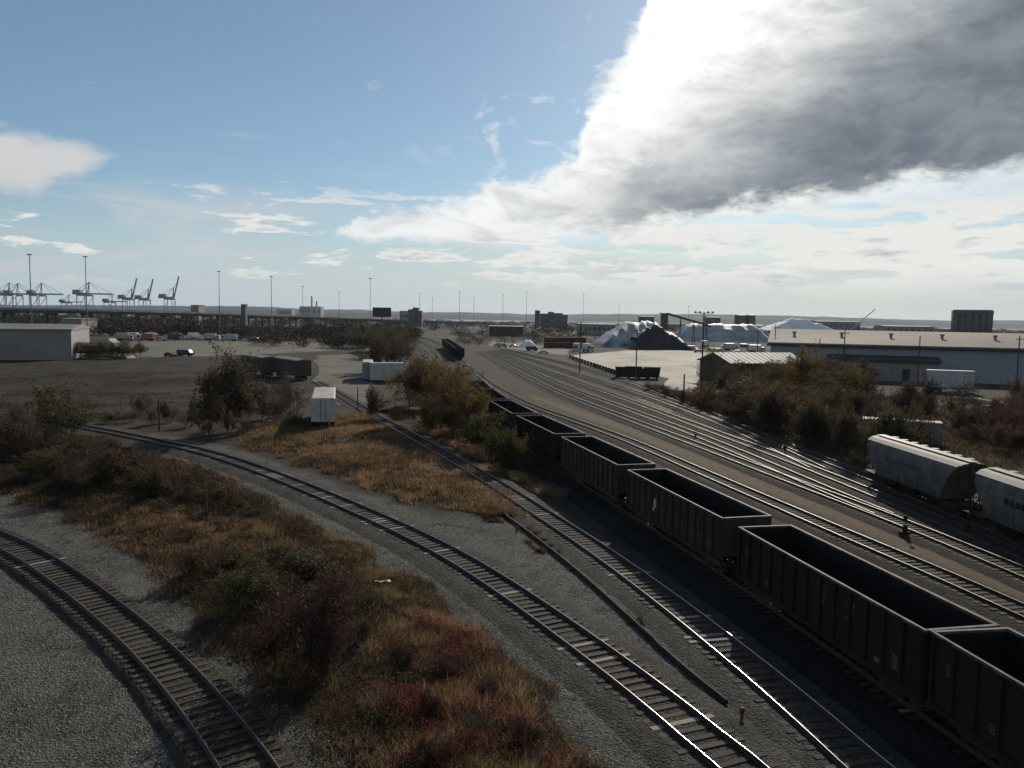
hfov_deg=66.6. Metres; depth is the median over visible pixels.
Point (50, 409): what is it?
olive shrub
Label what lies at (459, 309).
light mast
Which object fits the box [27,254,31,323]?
light mast
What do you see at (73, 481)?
bare shrub
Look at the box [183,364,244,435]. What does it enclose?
brown shrub
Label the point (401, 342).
olive shrub
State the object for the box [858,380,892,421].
bare shrub
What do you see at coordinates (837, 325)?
shed
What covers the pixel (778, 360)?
gold tree
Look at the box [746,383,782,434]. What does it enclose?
olive tree
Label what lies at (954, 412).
concrete lot
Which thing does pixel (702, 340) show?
utility pole
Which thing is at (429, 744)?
brown shrub
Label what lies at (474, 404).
gold tree
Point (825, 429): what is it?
bare shrub
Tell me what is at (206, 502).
post
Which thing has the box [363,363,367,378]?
rear door
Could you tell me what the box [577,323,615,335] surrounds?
shed
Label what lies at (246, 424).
bare shrub
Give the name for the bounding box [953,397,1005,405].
kerb wall
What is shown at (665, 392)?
maroon shrub
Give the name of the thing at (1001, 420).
maroon shrub
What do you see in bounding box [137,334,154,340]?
parked truck
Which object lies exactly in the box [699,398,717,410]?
bare shrub
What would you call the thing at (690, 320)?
conveyor
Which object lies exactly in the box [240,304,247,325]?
dark tower
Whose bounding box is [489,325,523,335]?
shed
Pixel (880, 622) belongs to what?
coal hopper car
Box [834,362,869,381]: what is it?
gold tree
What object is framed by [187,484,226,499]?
olive shrub
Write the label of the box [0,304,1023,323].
hills
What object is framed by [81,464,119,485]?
olive shrub
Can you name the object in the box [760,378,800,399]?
gold tree
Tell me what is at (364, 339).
brown shrub
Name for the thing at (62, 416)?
bare shrub
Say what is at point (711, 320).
shed
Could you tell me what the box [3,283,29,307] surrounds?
harbour crane
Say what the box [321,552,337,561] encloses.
bare shrub
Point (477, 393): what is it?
gold tree
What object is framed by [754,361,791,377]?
bare tree
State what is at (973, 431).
brown shrub
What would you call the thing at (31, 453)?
olive shrub
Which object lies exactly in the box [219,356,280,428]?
brown shrub
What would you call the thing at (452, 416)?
brown tree
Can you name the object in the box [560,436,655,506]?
coal hopper car
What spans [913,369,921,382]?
loading door
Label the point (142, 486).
olive shrub
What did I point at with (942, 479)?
covered hopper car
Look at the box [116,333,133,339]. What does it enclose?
parked truck
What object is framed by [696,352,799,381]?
metal roofed shed
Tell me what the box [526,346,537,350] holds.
parked van
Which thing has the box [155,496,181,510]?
bare shrub
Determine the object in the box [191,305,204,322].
brick block
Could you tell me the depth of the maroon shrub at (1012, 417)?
98.36 m
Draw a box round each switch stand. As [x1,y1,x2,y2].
[898,515,911,534]
[961,514,972,531]
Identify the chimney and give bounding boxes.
[311,296,312,315]
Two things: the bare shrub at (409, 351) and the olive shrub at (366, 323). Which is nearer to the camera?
the bare shrub at (409, 351)
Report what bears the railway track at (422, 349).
on the ground at (220, 436)
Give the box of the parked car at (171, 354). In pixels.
[163,352,177,356]
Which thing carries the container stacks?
on the ground at (220, 436)
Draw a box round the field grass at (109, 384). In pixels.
[0,372,292,428]
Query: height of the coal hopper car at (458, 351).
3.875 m
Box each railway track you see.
[0,413,802,767]
[0,527,304,767]
[306,381,917,767]
[411,342,451,380]
[414,339,454,371]
[418,337,477,372]
[464,380,1001,767]
[466,365,1023,634]
[477,351,1023,592]
[483,351,901,515]
[489,350,1023,564]
[494,350,830,470]
[500,349,1023,550]
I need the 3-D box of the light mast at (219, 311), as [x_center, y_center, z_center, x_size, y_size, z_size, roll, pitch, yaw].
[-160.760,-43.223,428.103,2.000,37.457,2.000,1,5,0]
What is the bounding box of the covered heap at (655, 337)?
[631,324,692,349]
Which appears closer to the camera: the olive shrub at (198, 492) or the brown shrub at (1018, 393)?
the olive shrub at (198, 492)
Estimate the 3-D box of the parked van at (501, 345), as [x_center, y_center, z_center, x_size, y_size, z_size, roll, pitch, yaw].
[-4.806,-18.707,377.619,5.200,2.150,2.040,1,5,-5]
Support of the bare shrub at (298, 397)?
on the ground at (220, 436)
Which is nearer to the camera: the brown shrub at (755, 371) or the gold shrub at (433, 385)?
the gold shrub at (433, 385)
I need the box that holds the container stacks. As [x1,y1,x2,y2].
[5,313,174,320]
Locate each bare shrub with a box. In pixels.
[0,394,78,449]
[49,428,129,471]
[59,465,86,489]
[79,395,97,413]
[115,407,143,422]
[140,402,157,424]
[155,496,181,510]
[178,411,201,426]
[183,460,212,481]
[214,412,229,427]
[220,492,242,509]
[235,417,255,428]
[264,368,297,403]
[267,383,301,422]
[279,364,308,416]
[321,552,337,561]
[358,590,384,605]
[368,680,412,708]
[373,331,417,362]
[436,649,465,677]
[457,703,498,740]
[517,741,556,767]
[649,384,670,391]
[667,388,678,398]
[682,392,696,403]
[694,338,724,390]
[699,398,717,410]
[745,371,784,384]
[748,396,791,432]
[821,393,853,446]
[854,405,920,456]
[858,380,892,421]
[887,380,918,407]
[888,391,919,413]
[938,372,989,403]
[938,402,959,420]
[943,404,994,435]
[958,393,985,406]
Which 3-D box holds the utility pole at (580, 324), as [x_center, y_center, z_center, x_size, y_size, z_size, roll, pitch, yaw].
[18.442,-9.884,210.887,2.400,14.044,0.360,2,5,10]
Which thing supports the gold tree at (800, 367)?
on the ground at (220, 436)
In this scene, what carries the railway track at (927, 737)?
on the ground at (220, 436)
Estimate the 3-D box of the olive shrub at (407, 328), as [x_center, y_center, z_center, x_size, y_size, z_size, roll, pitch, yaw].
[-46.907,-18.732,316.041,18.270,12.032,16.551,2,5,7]
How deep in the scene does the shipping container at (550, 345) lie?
384.99 m
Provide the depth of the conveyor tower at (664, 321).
418.59 m
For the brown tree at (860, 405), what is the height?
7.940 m
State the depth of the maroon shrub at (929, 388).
131.83 m
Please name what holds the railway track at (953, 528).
on the ground at (220, 436)
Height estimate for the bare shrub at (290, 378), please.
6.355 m
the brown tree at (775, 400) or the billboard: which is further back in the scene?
the billboard
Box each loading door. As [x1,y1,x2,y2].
[879,368,886,380]
[890,369,898,381]
[902,369,909,381]
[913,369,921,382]
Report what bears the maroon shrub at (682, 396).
on the ground at (220, 436)
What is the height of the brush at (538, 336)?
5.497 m
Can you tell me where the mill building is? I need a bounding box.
[535,310,567,326]
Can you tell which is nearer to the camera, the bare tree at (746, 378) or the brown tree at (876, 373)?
the bare tree at (746, 378)
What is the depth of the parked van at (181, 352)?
258.07 m
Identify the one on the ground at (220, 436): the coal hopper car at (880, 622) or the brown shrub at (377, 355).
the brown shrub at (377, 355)
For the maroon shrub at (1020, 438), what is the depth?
89.79 m
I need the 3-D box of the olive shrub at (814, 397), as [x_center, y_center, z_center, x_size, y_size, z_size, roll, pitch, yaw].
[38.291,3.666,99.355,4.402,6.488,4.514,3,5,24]
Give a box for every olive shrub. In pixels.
[18,451,61,468]
[20,446,68,480]
[22,448,51,459]
[23,378,107,441]
[34,447,59,455]
[74,339,121,358]
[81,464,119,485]
[102,340,140,357]
[131,470,179,489]
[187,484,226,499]
[202,554,296,610]
[218,541,253,565]
[220,495,247,509]
[263,540,298,557]
[270,545,335,585]
[324,574,353,596]
[345,321,373,347]
[361,325,384,345]
[375,323,420,346]
[378,331,413,361]
[395,324,417,350]
[451,405,509,452]
[470,422,526,468]
[714,370,753,392]
[722,380,761,415]
[745,370,793,393]
[791,401,827,446]
[794,389,829,424]
[824,381,860,436]
[825,393,847,436]
[836,367,884,404]
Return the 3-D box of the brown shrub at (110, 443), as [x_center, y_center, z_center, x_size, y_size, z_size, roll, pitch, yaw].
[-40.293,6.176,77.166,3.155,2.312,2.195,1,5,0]
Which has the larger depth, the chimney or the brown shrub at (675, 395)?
the chimney
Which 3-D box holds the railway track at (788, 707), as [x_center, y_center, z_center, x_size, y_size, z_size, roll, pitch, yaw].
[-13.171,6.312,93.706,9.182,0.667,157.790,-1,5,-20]
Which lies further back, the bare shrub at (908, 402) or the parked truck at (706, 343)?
the parked truck at (706, 343)
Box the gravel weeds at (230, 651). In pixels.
[0,453,802,767]
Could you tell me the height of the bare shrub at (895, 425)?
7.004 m
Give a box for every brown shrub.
[0,402,40,453]
[0,448,25,465]
[2,403,24,419]
[22,433,64,451]
[74,444,165,486]
[95,437,118,452]
[96,409,119,422]
[121,442,166,473]
[128,390,153,415]
[133,463,175,498]
[135,342,150,354]
[157,400,180,422]
[160,480,203,502]
[167,536,241,578]
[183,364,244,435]
[198,420,213,432]
[198,472,246,507]
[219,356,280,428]
[221,415,237,432]
[228,506,269,518]
[259,399,276,416]
[283,410,303,425]
[348,619,373,638]
[353,333,392,361]
[360,321,385,346]
[364,382,386,418]
[373,330,418,347]
[383,336,402,361]
[405,724,456,767]
[431,361,481,432]
[444,358,483,400]
[658,385,671,392]
[673,391,685,400]
[686,393,702,406]
[706,397,720,412]
[712,372,757,390]
[713,364,739,380]
[720,392,768,428]
[723,378,745,403]
[728,355,761,377]
[735,361,767,376]
[746,404,793,432]
[757,364,789,385]
[789,396,825,447]
[790,367,834,402]
[796,380,832,399]
[799,394,834,445]
[846,386,882,413]
[890,375,925,411]
[891,396,935,446]
[910,392,939,417]
[939,392,984,413]
[948,397,979,436]
[965,417,1001,439]
[967,404,988,429]
[975,396,1008,412]
[980,418,1021,449]
[991,402,1023,426]
[995,424,1023,447]
[999,370,1023,400]
[1004,384,1023,410]
[1005,383,1023,406]
[1012,395,1023,413]
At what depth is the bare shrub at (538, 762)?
24.82 m
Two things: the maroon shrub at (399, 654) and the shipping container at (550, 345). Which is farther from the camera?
the shipping container at (550, 345)
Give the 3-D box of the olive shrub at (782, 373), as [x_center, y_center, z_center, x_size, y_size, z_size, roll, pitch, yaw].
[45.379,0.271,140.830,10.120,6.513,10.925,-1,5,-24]
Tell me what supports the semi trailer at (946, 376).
on the ground at (220, 436)
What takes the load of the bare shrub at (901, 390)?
on the ground at (220, 436)
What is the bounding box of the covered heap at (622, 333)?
[591,320,687,347]
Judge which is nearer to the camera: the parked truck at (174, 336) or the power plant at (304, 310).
the parked truck at (174, 336)
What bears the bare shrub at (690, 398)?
on the ground at (220, 436)
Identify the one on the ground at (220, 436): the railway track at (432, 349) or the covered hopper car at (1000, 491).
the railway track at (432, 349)
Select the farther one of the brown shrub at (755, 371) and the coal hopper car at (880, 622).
the brown shrub at (755, 371)
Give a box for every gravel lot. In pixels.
[312,354,385,404]
[484,341,568,354]
[664,378,696,392]
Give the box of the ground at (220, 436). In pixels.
[0,314,1023,767]
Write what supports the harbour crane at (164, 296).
on the ground at (220, 436)
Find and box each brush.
[244,326,368,348]
[448,330,628,346]
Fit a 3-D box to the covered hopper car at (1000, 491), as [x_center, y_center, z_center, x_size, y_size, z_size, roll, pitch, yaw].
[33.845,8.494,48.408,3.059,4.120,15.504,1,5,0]
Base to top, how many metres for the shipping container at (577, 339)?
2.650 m
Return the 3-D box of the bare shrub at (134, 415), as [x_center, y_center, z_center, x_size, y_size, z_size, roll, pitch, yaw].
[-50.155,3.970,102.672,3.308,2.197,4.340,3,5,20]
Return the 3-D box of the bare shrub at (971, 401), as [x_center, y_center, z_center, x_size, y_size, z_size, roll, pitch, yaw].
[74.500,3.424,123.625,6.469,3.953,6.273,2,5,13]
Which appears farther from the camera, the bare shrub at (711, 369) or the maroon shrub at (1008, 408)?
the bare shrub at (711, 369)
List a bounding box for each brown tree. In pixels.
[402,350,437,399]
[402,351,451,405]
[431,399,469,440]
[750,381,797,435]
[818,354,854,371]
[825,368,869,396]
[827,406,866,461]
[840,384,877,415]
[845,357,884,379]
[858,406,911,436]
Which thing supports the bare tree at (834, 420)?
on the ground at (220, 436)
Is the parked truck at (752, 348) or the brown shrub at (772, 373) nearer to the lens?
the brown shrub at (772, 373)
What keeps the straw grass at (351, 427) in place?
on the ground at (220, 436)
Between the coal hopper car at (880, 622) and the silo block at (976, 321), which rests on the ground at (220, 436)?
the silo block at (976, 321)
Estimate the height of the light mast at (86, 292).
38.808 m
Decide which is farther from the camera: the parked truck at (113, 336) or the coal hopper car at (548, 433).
the parked truck at (113, 336)
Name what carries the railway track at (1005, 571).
on the ground at (220, 436)
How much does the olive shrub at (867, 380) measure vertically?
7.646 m
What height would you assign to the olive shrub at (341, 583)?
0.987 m
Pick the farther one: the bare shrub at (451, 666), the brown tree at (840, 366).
the brown tree at (840, 366)
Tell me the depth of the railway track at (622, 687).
35.22 m
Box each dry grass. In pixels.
[0,427,614,767]
[238,374,566,516]
[480,512,644,625]
[674,383,1023,470]
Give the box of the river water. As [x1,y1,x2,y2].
[30,313,1023,329]
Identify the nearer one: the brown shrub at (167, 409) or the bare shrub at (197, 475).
the bare shrub at (197, 475)
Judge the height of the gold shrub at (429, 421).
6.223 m
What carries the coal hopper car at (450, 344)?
on the railway track at (461, 361)
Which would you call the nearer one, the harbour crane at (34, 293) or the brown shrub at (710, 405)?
the brown shrub at (710, 405)
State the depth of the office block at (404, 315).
1494.45 m
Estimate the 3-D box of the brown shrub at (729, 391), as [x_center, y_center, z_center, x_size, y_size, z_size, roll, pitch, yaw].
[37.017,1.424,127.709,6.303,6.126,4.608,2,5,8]
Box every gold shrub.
[413,388,452,434]
[419,344,470,428]
[427,344,459,401]
[503,425,535,468]
[695,379,725,404]
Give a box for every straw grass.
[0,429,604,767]
[90,502,283,555]
[236,412,539,515]
[312,543,485,639]
[355,606,581,767]
[410,415,571,498]
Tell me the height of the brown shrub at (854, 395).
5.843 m
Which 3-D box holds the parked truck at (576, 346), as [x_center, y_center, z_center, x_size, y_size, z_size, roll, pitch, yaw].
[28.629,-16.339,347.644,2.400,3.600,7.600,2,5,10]
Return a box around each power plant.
[277,309,294,315]
[299,306,323,316]
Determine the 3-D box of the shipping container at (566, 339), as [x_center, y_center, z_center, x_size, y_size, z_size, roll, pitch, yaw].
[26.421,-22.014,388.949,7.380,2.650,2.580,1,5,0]
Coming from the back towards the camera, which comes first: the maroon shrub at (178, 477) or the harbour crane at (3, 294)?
the harbour crane at (3, 294)
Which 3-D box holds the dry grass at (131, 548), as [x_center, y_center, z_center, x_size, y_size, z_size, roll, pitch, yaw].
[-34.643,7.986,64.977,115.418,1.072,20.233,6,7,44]
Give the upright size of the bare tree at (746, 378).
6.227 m
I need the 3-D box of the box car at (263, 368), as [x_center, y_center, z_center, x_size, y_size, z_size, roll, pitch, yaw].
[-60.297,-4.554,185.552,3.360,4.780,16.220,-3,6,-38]
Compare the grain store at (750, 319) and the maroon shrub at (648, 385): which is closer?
the maroon shrub at (648, 385)
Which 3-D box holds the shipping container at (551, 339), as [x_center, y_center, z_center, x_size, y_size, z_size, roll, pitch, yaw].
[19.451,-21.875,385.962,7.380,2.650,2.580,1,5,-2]
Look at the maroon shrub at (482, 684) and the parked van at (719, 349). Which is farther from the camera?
the parked van at (719, 349)
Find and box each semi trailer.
[311,387,335,426]
[925,369,974,391]
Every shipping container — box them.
[544,337,558,341]
[544,342,558,347]
[557,342,571,347]
[559,337,572,342]
[573,337,585,342]
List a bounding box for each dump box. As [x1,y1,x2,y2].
[615,366,627,377]
[626,366,641,378]
[641,368,651,378]
[643,366,660,378]
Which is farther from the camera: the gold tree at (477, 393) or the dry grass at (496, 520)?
the gold tree at (477, 393)
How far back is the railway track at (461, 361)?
261.92 m
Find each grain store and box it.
[734,315,746,324]
[746,315,755,324]
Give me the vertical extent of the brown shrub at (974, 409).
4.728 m
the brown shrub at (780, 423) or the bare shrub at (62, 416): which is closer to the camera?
the bare shrub at (62, 416)
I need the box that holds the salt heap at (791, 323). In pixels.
[759,318,832,333]
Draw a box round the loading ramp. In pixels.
[108,338,135,358]
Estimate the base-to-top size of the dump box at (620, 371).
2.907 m
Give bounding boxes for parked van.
[155,337,166,340]
[176,349,193,355]
[181,335,190,338]
[497,343,506,347]
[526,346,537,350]
[713,348,723,351]
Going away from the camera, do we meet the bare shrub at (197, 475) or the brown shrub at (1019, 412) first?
the bare shrub at (197, 475)
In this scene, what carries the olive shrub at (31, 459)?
on the ground at (220, 436)
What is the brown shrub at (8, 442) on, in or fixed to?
on the ground at (220, 436)
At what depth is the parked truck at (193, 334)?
424.68 m
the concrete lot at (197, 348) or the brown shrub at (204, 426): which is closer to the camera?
the brown shrub at (204, 426)
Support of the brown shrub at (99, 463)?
on the ground at (220, 436)
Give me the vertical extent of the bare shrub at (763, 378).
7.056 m
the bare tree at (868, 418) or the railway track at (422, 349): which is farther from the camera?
the railway track at (422, 349)
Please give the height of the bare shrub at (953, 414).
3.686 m
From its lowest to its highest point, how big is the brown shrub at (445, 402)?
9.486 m
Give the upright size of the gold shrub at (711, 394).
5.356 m
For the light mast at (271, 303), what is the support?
on the ground at (220, 436)
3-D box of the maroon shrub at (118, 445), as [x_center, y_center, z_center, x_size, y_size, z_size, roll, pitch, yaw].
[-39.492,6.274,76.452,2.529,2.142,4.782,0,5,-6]
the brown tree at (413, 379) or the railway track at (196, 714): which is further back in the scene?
the brown tree at (413, 379)
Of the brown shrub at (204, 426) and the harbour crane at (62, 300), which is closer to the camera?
the brown shrub at (204, 426)
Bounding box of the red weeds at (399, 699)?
[366,610,585,767]
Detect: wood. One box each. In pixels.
[0,313,428,339]
[418,319,1023,337]
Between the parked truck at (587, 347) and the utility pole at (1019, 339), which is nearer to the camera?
the utility pole at (1019, 339)
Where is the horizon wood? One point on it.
(560, 328)
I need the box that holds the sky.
[0,0,1023,320]
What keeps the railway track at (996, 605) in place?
on the ground at (220, 436)
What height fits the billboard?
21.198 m
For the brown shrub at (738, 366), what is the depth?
162.29 m
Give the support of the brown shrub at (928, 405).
on the ground at (220, 436)
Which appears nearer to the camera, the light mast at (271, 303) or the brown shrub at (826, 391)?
the brown shrub at (826, 391)
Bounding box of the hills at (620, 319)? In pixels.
[59,308,1023,327]
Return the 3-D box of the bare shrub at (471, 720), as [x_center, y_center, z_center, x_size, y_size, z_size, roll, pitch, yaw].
[-1.255,11.595,26.682,1.283,1.230,1.662,3,5,20]
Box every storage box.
[362,359,372,380]
[369,362,403,380]
[862,416,942,444]
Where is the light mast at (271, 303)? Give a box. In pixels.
[270,276,272,332]
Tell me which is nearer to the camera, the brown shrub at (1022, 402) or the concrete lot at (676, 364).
the brown shrub at (1022, 402)
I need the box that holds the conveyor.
[667,313,711,346]
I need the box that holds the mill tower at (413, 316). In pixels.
[408,307,422,326]
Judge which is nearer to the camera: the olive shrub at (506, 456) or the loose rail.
the loose rail
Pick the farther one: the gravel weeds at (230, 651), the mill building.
the mill building
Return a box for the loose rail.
[490,504,728,704]
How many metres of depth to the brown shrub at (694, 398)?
129.23 m
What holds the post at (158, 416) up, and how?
on the ground at (220, 436)
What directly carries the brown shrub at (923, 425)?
on the ground at (220, 436)
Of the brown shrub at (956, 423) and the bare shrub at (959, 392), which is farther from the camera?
the bare shrub at (959, 392)
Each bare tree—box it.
[203,328,266,431]
[341,329,373,348]
[723,372,766,385]
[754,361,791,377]
[804,384,846,436]
[823,400,868,450]
[834,411,874,453]
[904,414,947,447]
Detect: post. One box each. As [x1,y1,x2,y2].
[158,398,159,430]
[205,490,207,516]
[740,706,744,719]
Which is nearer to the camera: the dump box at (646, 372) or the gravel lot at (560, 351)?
the dump box at (646, 372)
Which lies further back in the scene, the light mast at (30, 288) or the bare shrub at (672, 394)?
the light mast at (30, 288)
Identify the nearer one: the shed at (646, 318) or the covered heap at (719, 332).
the covered heap at (719, 332)
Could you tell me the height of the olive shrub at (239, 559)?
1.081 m
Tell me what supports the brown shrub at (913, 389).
on the ground at (220, 436)
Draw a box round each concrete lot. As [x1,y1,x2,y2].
[105,340,373,357]
[573,350,711,383]
[933,404,991,415]
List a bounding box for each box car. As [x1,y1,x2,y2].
[241,353,274,376]
[275,356,311,379]
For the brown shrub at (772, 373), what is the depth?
137.51 m
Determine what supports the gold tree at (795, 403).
on the ground at (220, 436)
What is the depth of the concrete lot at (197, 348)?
327.84 m
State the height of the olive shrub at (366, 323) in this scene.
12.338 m
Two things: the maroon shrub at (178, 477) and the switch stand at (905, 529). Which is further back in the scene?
the maroon shrub at (178, 477)
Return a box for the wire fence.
[3,389,184,414]
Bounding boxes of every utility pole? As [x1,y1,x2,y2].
[576,321,584,372]
[632,327,641,379]
[683,374,684,397]
[694,311,713,388]
[917,336,920,382]
[1016,336,1023,380]
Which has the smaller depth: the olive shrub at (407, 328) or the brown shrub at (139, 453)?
the brown shrub at (139, 453)
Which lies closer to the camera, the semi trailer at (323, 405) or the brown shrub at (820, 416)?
the brown shrub at (820, 416)
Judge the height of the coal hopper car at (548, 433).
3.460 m
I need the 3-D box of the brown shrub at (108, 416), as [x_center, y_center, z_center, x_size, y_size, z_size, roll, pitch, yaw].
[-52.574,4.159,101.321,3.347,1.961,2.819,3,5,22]
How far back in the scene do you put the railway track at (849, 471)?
77.35 m
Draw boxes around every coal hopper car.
[449,343,458,353]
[453,346,464,359]
[467,381,492,392]
[474,389,509,417]
[489,400,537,441]
[516,415,585,467]
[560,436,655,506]
[626,468,771,572]
[736,524,999,709]
[925,627,1023,767]
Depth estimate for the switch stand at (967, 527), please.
54.02 m
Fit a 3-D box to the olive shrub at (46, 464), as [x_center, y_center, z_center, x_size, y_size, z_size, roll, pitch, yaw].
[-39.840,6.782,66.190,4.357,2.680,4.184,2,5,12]
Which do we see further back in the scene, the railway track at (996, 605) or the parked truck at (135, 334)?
the parked truck at (135, 334)
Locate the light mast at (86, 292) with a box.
[83,256,87,325]
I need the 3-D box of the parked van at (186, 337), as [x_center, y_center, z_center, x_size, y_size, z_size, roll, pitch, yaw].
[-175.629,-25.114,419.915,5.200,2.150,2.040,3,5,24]
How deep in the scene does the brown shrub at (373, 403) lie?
107.36 m
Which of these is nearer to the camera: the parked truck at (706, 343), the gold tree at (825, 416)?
the gold tree at (825, 416)
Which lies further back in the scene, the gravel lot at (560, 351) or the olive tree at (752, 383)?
the gravel lot at (560, 351)
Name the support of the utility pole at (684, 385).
on the ground at (220, 436)
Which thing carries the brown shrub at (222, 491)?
on the ground at (220, 436)
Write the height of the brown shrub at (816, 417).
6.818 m
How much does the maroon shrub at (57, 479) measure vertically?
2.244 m
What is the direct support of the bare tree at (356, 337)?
on the ground at (220, 436)
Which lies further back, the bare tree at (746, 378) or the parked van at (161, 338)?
the parked van at (161, 338)
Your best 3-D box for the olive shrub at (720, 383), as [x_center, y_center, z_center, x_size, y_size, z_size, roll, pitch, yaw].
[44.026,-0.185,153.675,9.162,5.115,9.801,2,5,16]
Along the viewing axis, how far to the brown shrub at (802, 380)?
114.06 m
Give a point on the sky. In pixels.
(812, 158)
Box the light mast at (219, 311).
[217,271,220,334]
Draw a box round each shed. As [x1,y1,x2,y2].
[61,318,97,332]
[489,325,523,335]
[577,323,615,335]
[638,316,653,322]
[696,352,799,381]
[705,317,720,323]
[811,321,860,329]
[874,325,933,331]
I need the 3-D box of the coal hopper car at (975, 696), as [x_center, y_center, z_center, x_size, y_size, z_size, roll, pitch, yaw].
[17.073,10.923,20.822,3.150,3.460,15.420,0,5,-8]
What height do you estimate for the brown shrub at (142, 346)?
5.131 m
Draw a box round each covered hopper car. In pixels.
[863,434,993,514]
[969,467,1023,537]
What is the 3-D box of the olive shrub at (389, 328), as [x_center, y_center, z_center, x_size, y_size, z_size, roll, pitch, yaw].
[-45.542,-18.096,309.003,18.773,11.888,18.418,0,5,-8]
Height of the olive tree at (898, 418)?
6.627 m
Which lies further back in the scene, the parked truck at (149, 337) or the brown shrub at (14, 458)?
the parked truck at (149, 337)
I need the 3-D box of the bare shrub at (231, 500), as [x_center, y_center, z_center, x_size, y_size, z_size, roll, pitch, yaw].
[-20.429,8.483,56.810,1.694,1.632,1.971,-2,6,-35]
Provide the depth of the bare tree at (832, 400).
97.31 m
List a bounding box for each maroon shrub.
[45,465,81,488]
[64,437,85,455]
[99,437,123,453]
[117,448,146,468]
[163,467,203,490]
[207,543,375,675]
[240,504,255,514]
[298,598,351,686]
[383,641,421,668]
[413,680,447,716]
[473,674,501,699]
[505,711,548,742]
[641,381,660,389]
[656,386,687,396]
[678,390,689,402]
[693,395,710,409]
[713,382,749,420]
[888,386,934,410]
[918,375,941,404]
[973,402,1023,433]
[978,416,1017,438]
[981,398,1022,422]
[1007,422,1023,450]
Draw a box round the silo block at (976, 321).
[950,310,993,332]
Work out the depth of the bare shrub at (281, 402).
101.33 m
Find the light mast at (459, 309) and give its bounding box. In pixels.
[459,294,459,325]
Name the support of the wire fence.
on the ground at (220, 436)
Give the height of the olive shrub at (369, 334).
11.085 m
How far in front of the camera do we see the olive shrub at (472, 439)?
81.78 m
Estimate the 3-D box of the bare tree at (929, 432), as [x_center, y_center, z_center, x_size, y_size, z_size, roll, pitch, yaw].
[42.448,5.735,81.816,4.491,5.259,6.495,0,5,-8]
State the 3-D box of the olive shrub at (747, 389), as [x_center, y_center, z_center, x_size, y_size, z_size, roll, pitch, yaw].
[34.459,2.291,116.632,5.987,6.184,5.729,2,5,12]
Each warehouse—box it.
[0,323,89,359]
[767,329,1023,384]
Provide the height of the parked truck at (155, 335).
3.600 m
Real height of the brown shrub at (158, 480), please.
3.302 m
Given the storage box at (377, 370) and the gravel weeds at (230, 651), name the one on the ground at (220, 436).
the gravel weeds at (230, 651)
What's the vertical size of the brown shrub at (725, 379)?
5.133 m
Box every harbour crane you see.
[0,283,25,306]
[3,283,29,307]
[26,283,63,313]
[59,295,83,308]
[72,282,112,314]
[102,294,125,309]
[117,278,137,309]
[134,279,153,310]
[158,276,178,310]
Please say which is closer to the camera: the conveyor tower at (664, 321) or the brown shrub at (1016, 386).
the brown shrub at (1016, 386)
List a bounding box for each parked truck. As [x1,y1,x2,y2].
[111,332,127,337]
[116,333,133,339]
[128,332,140,337]
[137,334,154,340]
[145,332,159,338]
[164,333,178,339]
[188,332,202,338]
[204,333,219,339]
[221,334,236,340]
[573,343,579,351]
[582,343,593,351]
[701,341,708,346]
[723,343,737,350]
[748,345,765,351]
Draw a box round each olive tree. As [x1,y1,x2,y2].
[716,371,778,394]
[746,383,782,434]
[831,395,857,451]
[847,404,907,454]
[883,414,925,443]
[892,407,915,437]
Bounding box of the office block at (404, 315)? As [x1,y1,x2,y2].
[400,311,407,319]
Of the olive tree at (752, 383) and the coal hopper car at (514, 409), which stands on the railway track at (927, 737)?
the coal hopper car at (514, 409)
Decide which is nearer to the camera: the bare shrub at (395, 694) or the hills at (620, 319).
the bare shrub at (395, 694)
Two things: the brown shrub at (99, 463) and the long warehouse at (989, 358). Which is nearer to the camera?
the brown shrub at (99, 463)
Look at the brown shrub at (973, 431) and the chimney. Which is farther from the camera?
the chimney
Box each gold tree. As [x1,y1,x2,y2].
[381,355,426,413]
[443,372,493,427]
[462,381,495,417]
[759,356,795,373]
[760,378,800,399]
[777,382,823,424]
[783,338,832,393]
[795,395,835,445]
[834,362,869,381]
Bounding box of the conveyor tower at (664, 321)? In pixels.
[660,312,668,330]
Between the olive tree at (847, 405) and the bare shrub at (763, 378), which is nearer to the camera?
the olive tree at (847, 405)
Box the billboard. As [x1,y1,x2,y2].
[373,307,390,322]
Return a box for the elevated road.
[0,307,493,326]
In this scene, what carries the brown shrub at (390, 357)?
on the ground at (220, 436)
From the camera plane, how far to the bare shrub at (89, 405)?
108.99 m
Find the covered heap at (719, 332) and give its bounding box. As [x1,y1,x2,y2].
[674,323,768,342]
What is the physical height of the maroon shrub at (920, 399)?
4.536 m
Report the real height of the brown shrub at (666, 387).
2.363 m
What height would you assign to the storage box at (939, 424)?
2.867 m
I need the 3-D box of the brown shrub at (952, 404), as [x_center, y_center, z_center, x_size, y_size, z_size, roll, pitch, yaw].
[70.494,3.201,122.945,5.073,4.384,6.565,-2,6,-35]
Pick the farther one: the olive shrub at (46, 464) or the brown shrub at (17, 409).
the brown shrub at (17, 409)
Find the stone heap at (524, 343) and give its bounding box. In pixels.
[518,340,537,347]
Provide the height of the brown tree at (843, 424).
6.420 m

